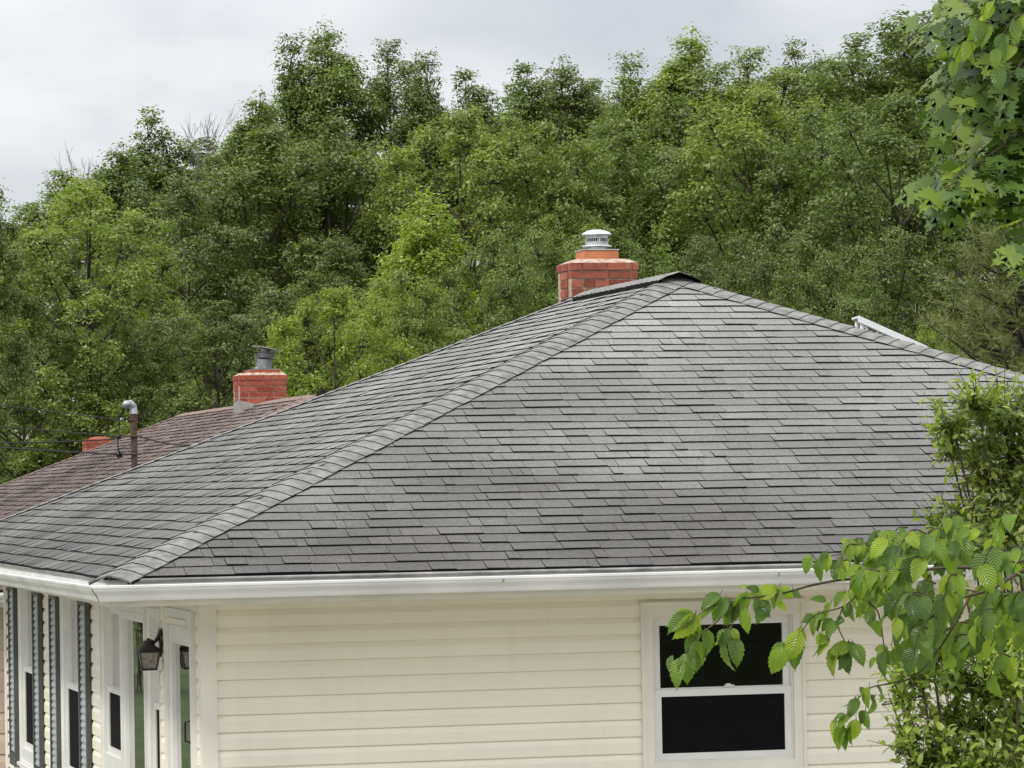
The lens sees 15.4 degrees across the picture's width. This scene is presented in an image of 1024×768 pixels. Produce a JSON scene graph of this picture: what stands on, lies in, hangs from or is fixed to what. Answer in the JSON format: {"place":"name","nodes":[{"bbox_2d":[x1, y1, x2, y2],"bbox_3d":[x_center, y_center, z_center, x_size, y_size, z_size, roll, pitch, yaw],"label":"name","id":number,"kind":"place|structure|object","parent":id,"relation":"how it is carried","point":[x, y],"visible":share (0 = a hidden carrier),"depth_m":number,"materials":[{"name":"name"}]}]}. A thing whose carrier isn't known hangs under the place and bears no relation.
{"place":"outdoors","nodes":[
{"label":"outdoors","id":0,"kind":"place"},
{"bbox_2d":[0,0,1007,443],"label":"sky","id":1,"kind":"structure","parent":0,"point":[78,74],"materials":[{"name":"white"}]},
{"bbox_2d":[852,316,926,346],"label":"roof panel","id":2,"kind":"structure","parent":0,"point":[865,323],"depth_m":26.58,"materials":[{"name":"metal"}]},
{"label":"ground","id":3,"kind":"structure","parent":0,"visible":0},
{"bbox_2d":[0,177,51,411],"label":"deciduous tree","id":4,"kind":"object","parent":3,"relation":"on","point":[14,359],"visible":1,"depth_m":45.90,"materials":[{"name":"green plant"}]},
{"bbox_2d":[0,200,94,475],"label":"deciduous tree","id":5,"kind":"object","parent":3,"relation":"on","point":[40,416],"visible":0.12,"depth_m":84.53,"materials":[{"name":"green plant"}]},
{"bbox_2d":[0,289,110,484],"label":"deciduous tree","id":6,"kind":"object","parent":3,"relation":"on","point":[61,338],"visible":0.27,"depth_m":75.77,"materials":[{"name":"green plant"}]},
{"bbox_2d":[14,437,113,479],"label":"house","id":7,"kind":"structure","parent":3,"relation":"on","point":[88,445],"depth_m":66.05,"materials":[{"name":"red brick"}]},
{"bbox_2d":[43,143,114,333],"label":"bare tree","id":8,"kind":"object","parent":3,"relation":"on","point":[71,162],"visible":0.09,"depth_m":102.92,"materials":[{"name":"grey plant"}]},
{"bbox_2d":[0,166,168,484],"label":"deciduous tree","id":9,"kind":"object","parent":3,"relation":"on","point":[29,217],"visible":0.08,"depth_m":100.48,"materials":[{"name":"green plant"}]},
{"bbox_2d":[26,138,197,445],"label":"deciduous tree","id":10,"kind":"object","parent":3,"relation":"on","point":[110,176],"visible":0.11,"depth_m":98.01,"materials":[{"name":"green plant"}]},
{"bbox_2d":[0,175,225,480],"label":"deciduous tree","id":11,"kind":"object","parent":3,"relation":"on","point":[80,198],"visible":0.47,"depth_m":75.13,"materials":[{"name":"green plant"}]},
{"bbox_2d":[58,311,186,458],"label":"deciduous tree","id":12,"kind":"object","parent":3,"relation":"on","point":[148,372],"visible":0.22,"depth_m":75.57,"materials":[{"name":"green plant"}]},
{"bbox_2d":[27,250,221,461],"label":"deciduous tree","id":13,"kind":"object","parent":3,"relation":"on","point":[156,305],"visible":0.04,"depth_m":88.26,"materials":[{"name":"green plant"}]},
{"bbox_2d":[66,105,209,418],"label":"deciduous tree","id":14,"kind":"object","parent":3,"relation":"on","point":[157,175],"visible":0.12,"depth_m":102.19,"materials":[{"name":"green plant"}]},
{"bbox_2d":[75,103,239,358],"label":"bare tree","id":15,"kind":"object","parent":3,"relation":"on","point":[200,153],"visible":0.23,"depth_m":102.81,"materials":[{"name":"grey plant"}]},
{"bbox_2d":[0,346,316,767],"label":"neighbor house","id":16,"kind":"structure","parent":3,"relation":"on","point":[260,389],"depth_m":44.63,"materials":[{"name":"brown tile"}]},
{"bbox_2d":[68,173,298,452],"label":"deciduous tree","id":17,"kind":"object","parent":3,"relation":"on","point":[229,239],"visible":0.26,"depth_m":81.86,"materials":[{"name":"green plant"}]},
{"bbox_2d":[98,152,313,427],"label":"deciduous tree","id":18,"kind":"object","parent":3,"relation":"on","point":[218,165],"visible":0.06,"depth_m":96.28,"materials":[{"name":"green plant"}]},
{"bbox_2d":[123,299,294,427],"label":"deciduous tree","id":19,"kind":"object","parent":3,"relation":"on","point":[208,333],"visible":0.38,"depth_m":69.57,"materials":[{"name":"green plant"}]},
{"bbox_2d":[178,89,319,401],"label":"deciduous tree","id":20,"kind":"object","parent":3,"relation":"on","point":[235,140],"visible":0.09,"depth_m":99.94,"materials":[{"name":"green plant"}]},
{"bbox_2d":[146,126,373,406],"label":"deciduous tree","id":21,"kind":"object","parent":3,"relation":"on","point":[300,221],"visible":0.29,"depth_m":84.12,"materials":[{"name":"green plant"}]},
{"bbox_2d":[231,32,352,338],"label":"deciduous tree","id":22,"kind":"object","parent":3,"relation":"on","point":[290,100],"visible":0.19,"depth_m":104.08,"materials":[{"name":"green plant"}]},
{"bbox_2d":[223,271,389,401],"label":"deciduous tree","id":23,"kind":"object","parent":3,"relation":"on","point":[286,308],"visible":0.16,"depth_m":73.69,"materials":[{"name":"green plant"}]},
{"bbox_2d":[293,228,375,395],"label":"deciduous tree","id":24,"kind":"object","parent":3,"relation":"on","point":[342,263],"visible":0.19,"depth_m":75.88,"materials":[{"name":"green plant"}]},
{"bbox_2d":[274,15,396,392],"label":"deciduous tree","id":25,"kind":"object","parent":3,"relation":"on","point":[341,75],"visible":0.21,"depth_m":104.00,"materials":[{"name":"green plant"}]},
{"bbox_2d":[221,110,452,403],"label":"deciduous tree","id":26,"kind":"object","parent":3,"relation":"on","point":[357,161],"visible":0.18,"depth_m":85.80,"materials":[{"name":"green plant"}]},
{"bbox_2d":[253,283,420,397],"bbox_3d":[-2.719,1.639,59.945,3.377,6.481,3.267,-2,-2,44],"label":"deciduous tree","id":27,"kind":"object","parent":3,"relation":"on","point":[338,378],"visible":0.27,"depth_m":59.91,"materials":[{"name":"green plant"}]},
{"bbox_2d":[237,125,444,396],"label":"deciduous tree","id":28,"kind":"object","parent":3,"relation":"on","point":[347,201],"visible":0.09,"depth_m":87.30,"materials":[{"name":"green plant"}]},
{"bbox_2d":[313,38,466,300],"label":"deciduous tree","id":29,"kind":"object","parent":3,"relation":"on","point":[376,85],"visible":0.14,"depth_m":105.34,"materials":[{"name":"green plant"}]},
{"bbox_2d":[344,265,475,382],"bbox_3d":[-1.590,1.477,61.876,3.144,6.873,2.649,-2,-2,36],"label":"deciduous tree","id":30,"kind":"object","parent":3,"relation":"on","point":[405,318],"visible":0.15,"depth_m":61.82,"materials":[{"name":"green plant"}]},
{"bbox_2d":[356,182,486,376],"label":"deciduous tree","id":31,"kind":"object","parent":3,"relation":"on","point":[408,256],"visible":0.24,"depth_m":69.59,"materials":[{"name":"green plant"}]},
{"bbox_2d":[382,47,477,357],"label":"deciduous tree","id":32,"kind":"object","parent":3,"relation":"on","point":[423,112],"visible":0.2,"depth_m":103.64,"materials":[{"name":"green plant"}]},
{"bbox_2d":[316,103,574,375],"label":"deciduous tree","id":33,"kind":"object","parent":3,"relation":"on","point":[401,182],"visible":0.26,"depth_m":83.95,"materials":[{"name":"green plant"}]},
{"bbox_2d":[396,66,525,326],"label":"deciduous tree","id":34,"kind":"object","parent":3,"relation":"on","point":[475,98],"visible":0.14,"depth_m":102.13,"materials":[{"name":"green plant"}]},
{"bbox_2d":[423,230,557,347],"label":"deciduous tree","id":35,"kind":"object","parent":3,"relation":"on","point":[512,291],"visible":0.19,"depth_m":67.93,"materials":[{"name":"green plant"}]},
{"bbox_2d":[0,230,1023,767],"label":"house","id":36,"kind":"structure","parent":3,"relation":"on","point":[518,542],"depth_m":22.92,"materials":[{"name":"grey"}]},
{"bbox_2d":[17,588,32,767],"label":"window","id":37,"kind":"structure","parent":36,"relation":"in","point":[23,596],"depth_m":31.14,"materials":[{"name":"white plastic"}]},
{"bbox_2d":[59,597,78,767],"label":"window","id":38,"kind":"structure","parent":36,"relation":"in","point":[68,607],"depth_m":28.34,"materials":[{"name":"white plastic"}]},
{"bbox_2d":[99,605,122,767],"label":"window","id":39,"kind":"structure","parent":36,"relation":"in","point":[109,617],"depth_m":26.09,"materials":[{"name":"white plastic"}]},
{"bbox_2d":[116,400,140,467],"bbox_3d":[-3.324,1.653,32.943,0.214,3.032,0.095,0,-2,-22],"label":"service mast","id":40,"kind":"object","parent":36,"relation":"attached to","point":[131,405],"visible":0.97,"depth_m":32.97,"materials":[{"name":"metal"}]},
{"bbox_2d":[0,447,115,454],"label":"overhead wire","id":41,"kind":"object","parent":40,"relation":"attached to","point":[58,451],"visible":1,"depth_m":33.49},
{"bbox_2d":[0,426,116,436],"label":"overhead wire","id":42,"kind":"object","parent":40,"relation":"attached to","point":[58,431],"visible":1,"depth_m":33.48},
{"bbox_2d":[0,405,118,419],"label":"overhead wire","id":43,"kind":"object","parent":40,"relation":"attached to","point":[59,412],"visible":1,"depth_m":33.47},
{"bbox_2d":[0,438,119,442],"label":"overhead wire","id":44,"kind":"object","parent":40,"relation":"attached to","point":[63,441],"visible":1,"depth_m":33.44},
{"bbox_2d":[140,436,192,445],"bbox_3d":[-3.154,0.509,37.987,0.013,0.251,10.025,-1,-2,1],"label":"overhead wire","id":45,"kind":"object","parent":40,"relation":"attached to","point":[166,443],"visible":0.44,"depth_m":35.07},
{"bbox_2d":[120,607,146,767],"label":"window","id":46,"kind":"structure","parent":36,"relation":"in","point":[132,619],"depth_m":24.90,"materials":[{"name":"white plastic"}]},
{"bbox_2d":[135,629,162,670],"bbox_3d":[-2.229,1.633,23.305,0.178,0.251,0.166,-1,-2,-14],"label":"wall lantern","id":47,"kind":"object","parent":36,"relation":"attached to","point":[149,653],"depth_m":23.26,"materials":[{"name":"black metal"}]},
{"bbox_2d":[144,607,159,767],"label":"window","id":48,"kind":"structure","parent":36,"relation":"in","point":[151,614],"depth_m":23.98,"materials":[{"name":"white plastic"}]},
{"bbox_2d":[164,607,199,767],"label":"door","id":49,"kind":"structure","parent":36,"relation":"in","point":[180,629],"depth_m":22.85,"materials":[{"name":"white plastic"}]},
{"bbox_2d":[639,599,807,767],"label":"window","id":50,"kind":"structure","parent":36,"relation":"in","point":[746,726],"depth_m":22.73,"materials":[{"name":"white plastic"}]},
{"bbox_2d":[458,79,569,324],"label":"deciduous tree","id":51,"kind":"object","parent":3,"relation":"on","point":[504,101],"visible":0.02,"depth_m":108.39,"materials":[{"name":"green plant"}]},
{"bbox_2d":[466,59,586,313],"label":"deciduous tree","id":52,"kind":"object","parent":3,"relation":"on","point":[535,107],"visible":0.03,"depth_m":101.93,"materials":[{"name":"green plant"}]},
{"bbox_2d":[464,116,631,332],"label":"deciduous tree","id":53,"kind":"object","parent":3,"relation":"on","point":[553,167],"visible":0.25,"depth_m":83.70,"materials":[{"name":"green plant"}]},
{"bbox_2d":[497,211,608,319],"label":"deciduous tree","id":54,"kind":"object","parent":3,"relation":"on","point":[544,279],"visible":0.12,"depth_m":73.90,"materials":[{"name":"green plant"}]},
{"bbox_2d":[505,76,612,283],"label":"deciduous tree","id":55,"kind":"object","parent":3,"relation":"on","point":[547,81],"visible":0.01,"depth_m":109.00,"materials":[{"name":"green plant"}]},
{"bbox_2d":[510,54,623,290],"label":"deciduous tree","id":56,"kind":"object","parent":3,"relation":"on","point":[579,105],"visible":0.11,"depth_m":103.75,"materials":[{"name":"green plant"}]},
{"bbox_2d":[515,77,646,271],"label":"deciduous tree","id":57,"kind":"object","parent":3,"relation":"on","point":[599,98],"depth_m":108.28,"materials":[{"name":"green plant"}]},
{"bbox_2d":[547,226,685,304],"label":"deciduous tree","id":58,"kind":"object","parent":3,"relation":"on","point":[666,264],"visible":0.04,"depth_m":70.36,"materials":[{"name":"green plant"}]},
{"bbox_2d":[545,125,716,286],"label":"deciduous tree","id":59,"kind":"object","parent":3,"relation":"on","point":[617,184],"visible":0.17,"depth_m":86.10,"materials":[{"name":"green plant"}]},
{"bbox_2d":[581,48,684,274],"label":"deciduous tree","id":60,"kind":"object","parent":3,"relation":"on","point":[626,95],"visible":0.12,"depth_m":100.72,"materials":[{"name":"green plant"}]},
{"bbox_2d":[617,21,756,275],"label":"deciduous tree","id":61,"kind":"object","parent":3,"relation":"on","point":[677,76],"visible":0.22,"depth_m":99.86,"materials":[{"name":"green plant"}]},
{"bbox_2d":[574,89,801,297],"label":"deciduous tree","id":62,"kind":"object","parent":3,"relation":"on","point":[679,111],"visible":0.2,"depth_m":88.02,"materials":[{"name":"green plant"}]},
{"bbox_2d":[640,61,791,266],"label":"deciduous tree","id":63,"kind":"object","parent":3,"relation":"on","point":[718,79],"visible":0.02,"depth_m":107.47,"materials":[{"name":"green plant"}]},
{"bbox_2d":[673,231,761,299],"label":"deciduous tree","id":64,"kind":"object","parent":3,"relation":"on","point":[700,261],"visible":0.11,"depth_m":71.52,"materials":[{"name":"green plant"}]},
{"bbox_2d":[640,45,851,295],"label":"deciduous tree","id":65,"kind":"object","parent":3,"relation":"on","point":[774,78],"visible":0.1,"depth_m":100.03,"materials":[{"name":"green plant"}]},
{"bbox_2d":[641,82,886,314],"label":"deciduous tree","id":66,"kind":"object","parent":3,"relation":"on","point":[713,160],"visible":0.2,"depth_m":85.08,"materials":[{"name":"green plant"}]},
{"bbox_2d":[716,71,823,250],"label":"deciduous tree","id":67,"kind":"object","parent":3,"relation":"on","point":[764,73],"visible":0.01,"depth_m":108.10,"materials":[{"name":"green plant"}]},
{"bbox_2d":[706,223,841,319],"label":"deciduous tree","id":68,"kind":"object","parent":3,"relation":"on","point":[769,262],"visible":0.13,"depth_m":65.93,"materials":[{"name":"green plant"}]},
{"bbox_2d":[765,35,848,223],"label":"deciduous tree","id":69,"kind":"object","parent":3,"relation":"on","point":[795,52],"visible":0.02,"depth_m":112.25,"materials":[{"name":"green plant"}]},
{"bbox_2d":[713,102,908,323],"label":"deciduous tree","id":70,"kind":"object","parent":3,"relation":"on","point":[775,210],"visible":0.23,"depth_m":83.81,"materials":[{"name":"green plant"}]},
{"bbox_2d":[766,248,891,335],"bbox_3d":[5.237,1.283,62.053,2.904,7.030,2.809,-1,-2,1],"label":"deciduous tree","id":71,"kind":"object","parent":3,"relation":"on","point":[852,302],"visible":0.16,"depth_m":62.05,"materials":[{"name":"green plant"}]},
{"bbox_2d":[794,45,874,309],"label":"deciduous tree","id":72,"kind":"object","parent":3,"relation":"on","point":[815,66],"visible":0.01,"depth_m":112.41,"materials":[{"name":"green plant"}]},
{"bbox_2d":[737,30,998,348],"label":"deciduous tree","id":73,"kind":"object","parent":3,"relation":"on","point":[857,92],"visible":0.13,"depth_m":97.37,"materials":[{"name":"green plant"}]},
{"bbox_2d":[795,67,949,330],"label":"deciduous tree","id":74,"kind":"object","parent":3,"relation":"on","point":[882,144],"depth_m":106.47,"materials":[{"name":"green plant"}]},
{"bbox_2d":[811,220,961,356],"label":"deciduous tree","id":75,"kind":"object","parent":3,"relation":"on","point":[889,266],"visible":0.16,"depth_m":66.03,"materials":[{"name":"green plant"}]},
{"bbox_2d":[782,88,1017,369],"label":"deciduous tree","id":76,"kind":"object","parent":3,"relation":"on","point":[846,167],"visible":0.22,"depth_m":79.21,"materials":[{"name":"green plant"}]},
{"bbox_2d":[834,9,1014,352],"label":"deciduous tree","id":77,"kind":"object","parent":3,"relation":"on","point":[924,72],"visible":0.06,"depth_m":99.86,"materials":[{"name":"green plant"}]},
{"bbox_2d":[841,157,1023,367],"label":"deciduous tree","id":78,"kind":"object","parent":3,"relation":"on","point":[929,244],"visible":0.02,"depth_m":81.82,"materials":[{"name":"green plant"}]},
{"bbox_2d":[860,0,1012,367],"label":"deciduous tree","id":79,"kind":"object","parent":3,"relation":"on","point":[895,37],"visible":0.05,"depth_m":97.63,"materials":[{"name":"green plant"}]},
{"bbox_2d":[915,312,960,355],"bbox_3d":[6.105,1.761,54.001,1.356,5.614,1.311,0,-2,-32],"label":"deciduous tree","id":80,"kind":"object","parent":3,"relation":"on","point":[931,337],"visible":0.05,"depth_m":53.99,"materials":[{"name":"green plant"}]},
{"bbox_2d":[905,206,1023,373],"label":"pine tree","id":81,"kind":"object","parent":3,"relation":"on","point":[1006,299],"visible":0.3,"depth_m":36.89,"materials":[{"name":"green plant"}]},
{"label":"driveway","id":82,"kind":"structure","parent":0,"visible":0},
{"bbox_2d":[666,0,1023,751],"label":"broadleaf tree","id":83,"kind":"object","parent":82,"relation":"on","point":[890,570],"visible":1,"depth_m":9.50,"materials":[{"name":"green plant"}]},
{"bbox_2d":[868,582,1023,767],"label":"shrub","id":84,"kind":"object","parent":82,"relation":"on","point":[997,739],"visible":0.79,"depth_m":13.01,"materials":[{"name":"green plant"}]},
{"bbox_2d":[892,0,1023,285],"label":"maple tree","id":85,"kind":"object","parent":82,"relation":"on","point":[982,177],"visible":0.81,"depth_m":12.63,"materials":[{"name":"green plant"}]},
{"bbox_2d":[911,359,1023,704],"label":"tree","id":86,"kind":"object","parent":82,"relation":"on","point":[992,412],"visible":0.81,"depth_m":16.89,"materials":[{"name":"green plant"}]},
{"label":"hill","id":87,"kind":"structure","parent":0,"visible":0},
{"bbox_2d":[0,98,1016,463],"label":"distant wood","id":88,"kind":"object","parent":87,"relation":"on","point":[204,144],"visible":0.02,"depth_m":133.04,"materials":[{"name":"green plant"}]}
]}

